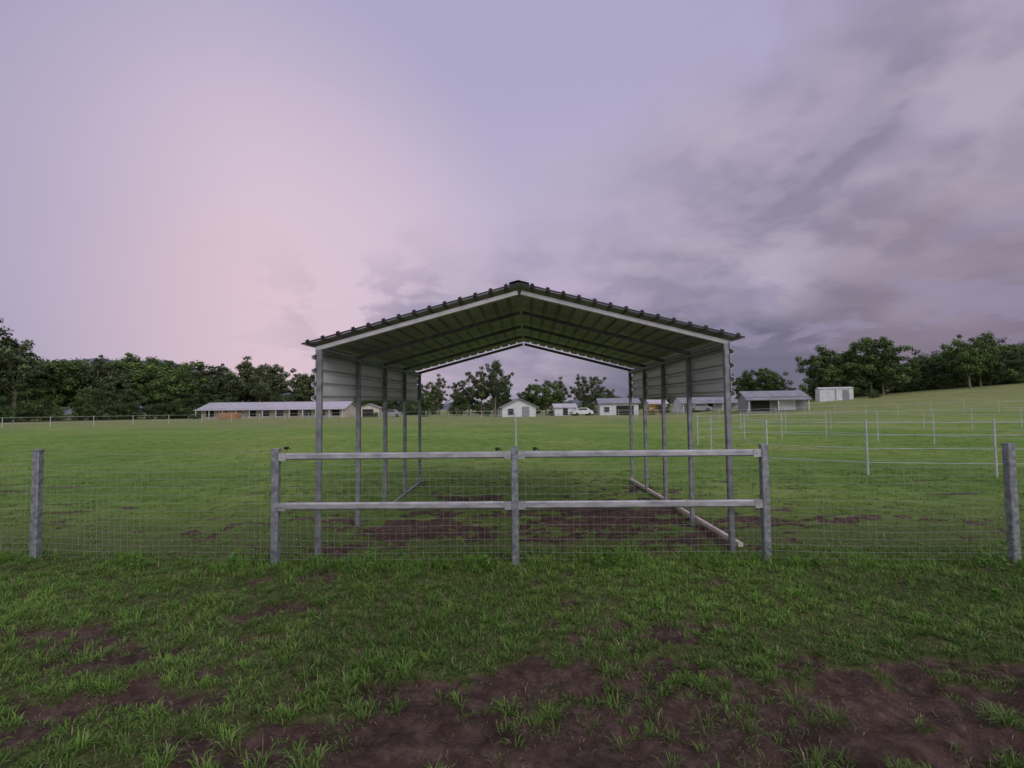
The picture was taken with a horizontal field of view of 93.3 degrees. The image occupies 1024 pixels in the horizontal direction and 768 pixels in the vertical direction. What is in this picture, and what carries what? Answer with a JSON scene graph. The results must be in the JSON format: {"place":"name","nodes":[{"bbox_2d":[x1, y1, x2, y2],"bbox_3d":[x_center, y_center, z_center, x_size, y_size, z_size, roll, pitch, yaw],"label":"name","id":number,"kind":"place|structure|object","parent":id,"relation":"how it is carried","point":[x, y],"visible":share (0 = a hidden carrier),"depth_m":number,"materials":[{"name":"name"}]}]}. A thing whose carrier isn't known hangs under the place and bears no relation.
{"place":"outdoors","nodes":[
{"label":"outdoors","id":0,"kind":"place"},
{"bbox_2d":[62,358,801,413],"bbox_3d":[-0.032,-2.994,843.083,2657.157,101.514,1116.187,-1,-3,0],"label":"distant hills","id":1,"kind":"structure","parent":0,"point":[444,407],"depth_m":920.56,"materials":[{"name":"green plant"}]},
{"bbox_2d":[0,382,1023,767],"bbox_3d":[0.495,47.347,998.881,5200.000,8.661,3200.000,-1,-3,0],"label":"ground","id":2,"kind":"structure","parent":0,"point":[396,740],"depth_m":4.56,"materials":[{"name":"green plant"}]},
{"bbox_2d":[0,317,22,375],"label":"gum tree","id":3,"kind":"object","parent":2,"relation":"on","point":[9,353],"visible":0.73,"depth_m":91.36,"materials":[{"name":"green plant"}]},
{"bbox_2d":[0,336,61,421],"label":"gum tree","id":4,"kind":"object","parent":2,"relation":"on","point":[10,372],"visible":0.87,"depth_m":94.23,"materials":[{"name":"green plant"}]},
{"bbox_2d":[188,412,201,418],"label":"shrub","id":5,"kind":"object","parent":2,"relation":"on","point":[196,416],"visible":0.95,"depth_m":105.68,"materials":[{"name":"green plant"}]},
{"bbox_2d":[0,349,423,421],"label":"distant tree line","id":6,"kind":"object","parent":2,"relation":"on","point":[100,389],"visible":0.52,"depth_m":112.03,"materials":[{"name":"green plant"}]},
{"bbox_2d":[219,412,240,418],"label":"storage container","id":7,"kind":"object","parent":2,"relation":"on","point":[236,415],"visible":0.77,"depth_m":101.85,"materials":[{"name":"metal"}]},
{"bbox_2d":[2,411,491,427],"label":"paddock rail fence","id":8,"kind":"object","parent":2,"relation":"on","point":[201,419],"visible":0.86,"depth_m":72.32,"materials":[{"name":"grey wood"}]},
{"bbox_2d":[237,364,284,401],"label":"gum tree","id":9,"kind":"object","parent":2,"relation":"on","point":[258,392],"visible":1,"depth_m":124.68,"materials":[{"name":"green plant"}]},
{"bbox_2d":[195,410,342,417],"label":"verandah posts","id":10,"kind":"object","parent":2,"relation":"on","point":[275,416],"visible":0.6,"depth_m":109.85,"materials":[{"name":"white wood"}]},
{"bbox_2d":[201,403,355,418],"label":"walls","id":11,"kind":"structure","parent":2,"relation":"on","point":[349,409],"depth_m":111.89,"materials":[{"name":"beige paint"}]},
{"bbox_2d":[206,411,213,416],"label":"opening","id":12,"kind":"object","parent":11,"relation":"attached to","point":[208,414],"visible":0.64,"depth_m":111.48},
{"bbox_2d":[248,410,255,415],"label":"opening","id":13,"kind":"object","parent":11,"relation":"attached to","point":[252,412],"visible":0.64,"depth_m":111.68,"materials":[{"name":"black glass"}]},
{"bbox_2d":[262,410,269,415],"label":"opening","id":14,"kind":"object","parent":11,"relation":"attached to","point":[266,412],"visible":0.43,"depth_m":111.75,"materials":[{"name":"black glass"}]},
{"bbox_2d":[198,401,352,408],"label":"roof","id":15,"kind":"structure","parent":11,"relation":"attached to","point":[230,405],"depth_m":113.31,"materials":[{"name":"metal"}]},
{"bbox_2d":[193,407,346,410],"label":"verandah roof","id":16,"kind":"structure","parent":15,"relation":"attached to","point":[268,409],"depth_m":110.21,"materials":[{"name":"metal"}]},
{"bbox_2d":[276,410,283,415],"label":"opening","id":17,"kind":"object","parent":11,"relation":"attached to","point":[278,412],"visible":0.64,"depth_m":111.80,"materials":[{"name":"black glass"}]},
{"bbox_2d":[290,410,297,415],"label":"opening","id":18,"kind":"object","parent":11,"relation":"attached to","point":[293,412],"visible":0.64,"depth_m":111.87,"materials":[{"name":"black glass"}]},
{"bbox_2d":[304,410,311,415],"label":"opening","id":19,"kind":"object","parent":11,"relation":"attached to","point":[306,412],"visible":0.64,"depth_m":111.93,"materials":[{"name":"black glass"}]},
{"bbox_2d":[332,409,339,414],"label":"opening","id":20,"kind":"object","parent":11,"relation":"attached to","point":[335,411],"visible":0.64,"depth_m":112.06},
{"bbox_2d":[12,413,558,434],"bbox_3d":[-28.177,3.503,41.153,64.323,1.300,4.585,0,-3,-5],"label":"wire paddock fence","id":21,"kind":"object","parent":2,"relation":"on","point":[221,418],"visible":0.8,"depth_m":41.07,"materials":[{"name":"metal"}]},
{"bbox_2d":[355,404,381,416],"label":"outbuilding","id":22,"kind":"structure","parent":2,"relation":"on","point":[368,410],"depth_m":109.88,"materials":[{"name":"beige paint"}]},
{"bbox_2d":[380,410,401,416],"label":"parked car","id":23,"kind":"object","parent":2,"relation":"on","point":[396,413],"visible":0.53,"depth_m":107.03,"materials":[{"name":"white metal"}]},
{"bbox_2d":[411,381,435,414],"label":"broadleaf tree","id":24,"kind":"object","parent":2,"relation":"on","point":[426,402],"visible":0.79,"depth_m":123.69,"materials":[{"name":"green plant"}]},
{"bbox_2d":[430,374,451,415],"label":"gum tree","id":25,"kind":"object","parent":2,"relation":"on","point":[438,394],"visible":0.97,"depth_m":124.74,"materials":[{"name":"green plant"}]},
{"bbox_2d":[446,382,464,415],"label":"gum tree","id":26,"kind":"object","parent":2,"relation":"on","point":[457,400],"visible":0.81,"depth_m":119.46,"materials":[{"name":"green plant"}]},
{"bbox_2d":[454,371,485,415],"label":"gum tree","id":27,"kind":"object","parent":2,"relation":"on","point":[467,399],"visible":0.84,"depth_m":117.76,"materials":[{"name":"green plant"}]},
{"bbox_2d":[470,366,489,414],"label":"gum tree","id":28,"kind":"object","parent":2,"relation":"on","point":[478,386],"visible":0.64,"depth_m":115.61,"materials":[{"name":"green plant"}]},
{"bbox_2d":[478,367,511,415],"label":"gum tree","id":29,"kind":"object","parent":2,"relation":"on","point":[500,399],"visible":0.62,"depth_m":112.93,"materials":[{"name":"green plant"}]},
{"bbox_2d":[479,359,513,415],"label":"gum tree","id":30,"kind":"object","parent":2,"relation":"on","point":[495,389],"visible":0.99,"depth_m":111.08,"materials":[{"name":"green plant"}]},
{"bbox_2d":[498,380,512,405],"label":"gum tree","id":31,"kind":"object","parent":2,"relation":"on","point":[506,398],"visible":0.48,"depth_m":117.21,"materials":[{"name":"green plant"}]},
{"bbox_2d":[0,443,1023,566],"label":"steel fence","id":32,"kind":"object","parent":2,"relation":"on","point":[514,505],"visible":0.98,"depth_m":5.35,"materials":[{"name":"metal"}]},
{"bbox_2d":[515,415,516,445],"bbox_3d":[0.242,3.032,38.396,0.052,1.370,43.052,-1,-3,0],"label":"paddock rail fence","id":33,"kind":"object","parent":2,"relation":"on","point":[515,431],"visible":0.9,"depth_m":16.92,"materials":[{"name":"white wood"}]},
{"bbox_2d":[500,399,535,416],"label":"walls","id":34,"kind":"structure","parent":2,"relation":"on","point":[517,405],"depth_m":94.90,"materials":[{"name":"white paint"}]},
{"bbox_2d":[498,399,518,407],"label":"roof","id":35,"kind":"structure","parent":34,"relation":"attached to","point":[508,403],"depth_m":95.88,"materials":[{"name":"grey metal"}]},
{"bbox_2d":[508,409,513,414],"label":"opening","id":36,"kind":"object","parent":34,"relation":"attached to","point":[510,411],"visible":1,"depth_m":94.67,"materials":[{"name":"black glass"}]},
{"bbox_2d":[522,407,528,415],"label":"opening","id":37,"kind":"object","parent":34,"relation":"attached to","point":[525,410],"visible":0.79,"depth_m":94.90,"materials":[{"name":"grey"}]},
{"bbox_2d":[301,280,744,555],"bbox_3d":[0.197,0.565,8.486,5.245,3.514,5.669,-1,-3,2],"label":"carport shelter","id":38,"kind":"object","parent":2,"relation":"on","point":[383,360],"visible":0.98,"depth_m":7.12,"materials":[{"name":"metal"}]},
{"bbox_2d":[516,384,542,409],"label":"broadleaf tree","id":39,"kind":"object","parent":2,"relation":"on","point":[521,395],"visible":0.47,"depth_m":123.90,"materials":[{"name":"green plant"}]},
{"bbox_2d":[399,391,672,414],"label":"background trees","id":40,"kind":"object","parent":2,"relation":"on","point":[462,408],"visible":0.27,"depth_m":138.44,"materials":[{"name":"green plant"}]},
{"bbox_2d":[522,379,565,414],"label":"broadleaf tree","id":41,"kind":"object","parent":2,"relation":"on","point":[546,399],"visible":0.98,"depth_m":118.65,"materials":[{"name":"green plant"}]},
{"bbox_2d":[551,376,571,403],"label":"gum tree","id":42,"kind":"object","parent":2,"relation":"on","point":[564,388],"visible":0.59,"depth_m":121.47,"materials":[{"name":"green plant"}]},
{"bbox_2d":[551,403,577,415],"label":"outbuilding","id":43,"kind":"structure","parent":2,"relation":"on","point":[564,409],"depth_m":101.39,"materials":[{"name":"paint"}]},
{"bbox_2d":[470,408,677,417],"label":"paddock rail fence","id":44,"kind":"object","parent":2,"relation":"on","point":[529,414],"visible":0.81,"depth_m":88.70,"materials":[{"name":"grey wood"}]},
{"bbox_2d":[130,539,1022,600],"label":"broadleaf weeds","id":45,"kind":"object","parent":2,"relation":"on","point":[140,559],"visible":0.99,"depth_m":5.10,"materials":[{"name":"green plant"}]},
{"bbox_2d":[569,374,592,414],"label":"gum tree","id":46,"kind":"object","parent":2,"relation":"on","point":[583,397],"visible":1,"depth_m":115.53,"materials":[{"name":"green plant"}]},
{"bbox_2d":[570,408,593,415],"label":"parked car","id":47,"kind":"object","parent":2,"relation":"on","point":[585,411],"visible":1,"depth_m":100.07,"materials":[{"name":"white metal"}]},
{"bbox_2d":[589,407,597,414],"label":"shrub","id":48,"kind":"object","parent":2,"relation":"on","point":[590,408],"visible":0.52,"depth_m":107.62,"materials":[{"name":"green plant"}]},
{"bbox_2d":[581,376,608,411],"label":"gum tree","id":49,"kind":"object","parent":2,"relation":"on","point":[597,392],"visible":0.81,"depth_m":117.49,"materials":[{"name":"green plant"}]},
{"bbox_2d":[597,388,614,409],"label":"broadleaf tree","id":50,"kind":"object","parent":2,"relation":"on","point":[609,394],"visible":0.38,"depth_m":128.84,"materials":[{"name":"green plant"}]},
{"bbox_2d":[598,403,638,414],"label":"walls","id":51,"kind":"structure","parent":2,"relation":"on","point":[612,408],"depth_m":102.51,"materials":[{"name":"white paint"}]},
{"bbox_2d":[596,398,640,403],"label":"roof","id":52,"kind":"structure","parent":51,"relation":"attached to","point":[614,400],"depth_m":103.61,"materials":[{"name":"grey metal"}]},
{"bbox_2d":[616,405,633,414],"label":"opening","id":53,"kind":"object","parent":51,"relation":"attached to","point":[623,409],"visible":0.79,"depth_m":102.21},
{"bbox_2d":[638,398,656,408],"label":"broadleaf tree","id":54,"kind":"object","parent":2,"relation":"on","point":[641,401],"visible":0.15,"depth_m":139.16,"materials":[{"name":"green plant"}]},
{"bbox_2d":[647,403,660,414],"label":"flowering orange shrub","id":55,"kind":"object","parent":2,"relation":"on","point":[653,408],"visible":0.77,"depth_m":99.62,"materials":[{"name":"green plant"}]},
{"bbox_2d":[646,399,668,413],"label":"outbuilding","id":56,"kind":"structure","parent":2,"relation":"on","point":[656,402],"depth_m":106.45,"materials":[{"name":"metal"}]},
{"bbox_2d":[692,403,712,411],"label":"parked car","id":57,"kind":"object","parent":2,"relation":"on","point":[701,406],"visible":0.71,"depth_m":92.02,"materials":[{"name":"silver metal"}]},
{"bbox_2d":[673,398,737,412],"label":"walls","id":58,"kind":"structure","parent":2,"relation":"on","point":[679,406],"depth_m":94.84,"materials":[{"name":"white paint"}]},
{"bbox_2d":[677,395,737,401],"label":"roof","id":59,"kind":"structure","parent":58,"relation":"on","point":[681,399],"depth_m":95.11,"materials":[{"name":"grey metal"}]},
{"bbox_2d":[680,401,737,403],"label":"verandah roof","id":60,"kind":"structure","parent":59,"relation":"attached to","point":[693,402],"depth_m":93.31,"materials":[{"name":"grey metal"}]},
{"bbox_2d":[731,374,756,394],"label":"broadleaf tree","id":61,"kind":"object","parent":2,"relation":"on","point":[739,387],"visible":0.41,"depth_m":113.69,"materials":[{"name":"green plant"}]},
{"bbox_2d":[739,368,775,390],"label":"broadleaf tree","id":62,"kind":"object","parent":2,"relation":"on","point":[760,386],"visible":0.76,"depth_m":110.90,"materials":[{"name":"green plant"}]},
{"bbox_2d":[746,368,792,390],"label":"broadleaf tree","id":63,"kind":"object","parent":2,"relation":"on","point":[776,384],"visible":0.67,"depth_m":110.30,"materials":[{"name":"green plant"}]},
{"bbox_2d":[735,390,811,411],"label":"grey machinery shed","id":64,"kind":"structure","parent":2,"relation":"on","point":[766,401],"depth_m":74.76,"materials":[{"name":"metal"}]},
{"bbox_2d":[609,401,1023,420],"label":"hillside rail fence","id":65,"kind":"object","parent":2,"relation":"on","point":[930,409],"visible":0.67,"depth_m":57.38,"materials":[{"name":"white wood"}]},
{"bbox_2d":[794,350,845,391],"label":"broadleaf tree","id":66,"kind":"object","parent":2,"relation":"on","point":[825,380],"visible":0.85,"depth_m":96.92,"materials":[{"name":"green plant"}]},
{"bbox_2d":[815,387,853,401],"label":"white shed","id":67,"kind":"structure","parent":2,"relation":"on","point":[822,394],"depth_m":90.59,"materials":[{"name":"white metal"}]},
{"bbox_2d":[814,341,878,385],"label":"broadleaf tree","id":68,"kind":"object","parent":2,"relation":"on","point":[847,365],"visible":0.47,"depth_m":96.69,"materials":[{"name":"green plant"}]},
{"bbox_2d":[833,365,872,396],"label":"broadleaf tree","id":69,"kind":"object","parent":2,"relation":"on","point":[852,382],"visible":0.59,"depth_m":95.40,"materials":[{"name":"green plant"}]},
{"bbox_2d":[696,412,1023,445],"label":"yard panel fence","id":70,"kind":"object","parent":2,"relation":"on","point":[825,419],"visible":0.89,"depth_m":21.38,"materials":[{"name":"grey metal"}]},
{"bbox_2d":[710,415,1023,476],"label":"yard panel fence","id":71,"kind":"object","parent":2,"relation":"on","point":[993,422],"visible":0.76,"depth_m":11.66,"materials":[{"name":"silver metal"}]},
{"bbox_2d":[863,388,878,397],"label":"shrub","id":72,"kind":"object","parent":2,"relation":"on","point":[870,395],"visible":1,"depth_m":87.86,"materials":[{"name":"green plant"}]},
{"bbox_2d":[851,354,891,395],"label":"broadleaf tree","id":73,"kind":"object","parent":2,"relation":"on","point":[885,384],"visible":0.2,"depth_m":97.05,"materials":[{"name":"green plant"}]},
{"bbox_2d":[833,336,913,393],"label":"broadleaf tree","id":74,"kind":"object","parent":2,"relation":"on","point":[889,367],"visible":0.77,"depth_m":94.48,"materials":[{"name":"green plant"}]},
{"bbox_2d":[740,409,1021,429],"bbox_3d":[32.057,2.369,32.151,32.299,1.406,0.546,-1,-3,7],"label":"hillside rail fence","id":75,"kind":"object","parent":2,"relation":"on","point":[971,410],"visible":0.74,"depth_m":32.95,"materials":[{"name":"grey wood"}]},
{"bbox_2d":[861,339,904,393],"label":"broadleaf tree","id":76,"kind":"object","parent":2,"relation":"on","point":[882,388],"visible":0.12,"depth_m":98.20,"materials":[{"name":"green plant"}]},
{"bbox_2d":[783,337,1023,399],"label":"hilltop tree line","id":77,"kind":"object","parent":2,"relation":"on","point":[926,373],"visible":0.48,"depth_m":99.27,"materials":[{"name":"green plant"}]},
{"bbox_2d":[934,331,1001,387],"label":"broadleaf tree","id":78,"kind":"object","parent":2,"relation":"on","point":[967,363],"visible":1,"depth_m":91.14,"materials":[{"name":"green plant"}]},
{"bbox_2d":[946,337,1017,386],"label":"broadleaf tree","id":79,"kind":"object","parent":2,"relation":"on","point":[992,342],"visible":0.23,"depth_m":93.55,"materials":[{"name":"green plant"}]},
{"bbox_2d":[0,0,1023,403],"label":"sky","id":80,"kind":"structure","parent":0,"point":[215,182],"materials":[{"name":"purple"}]}
]}

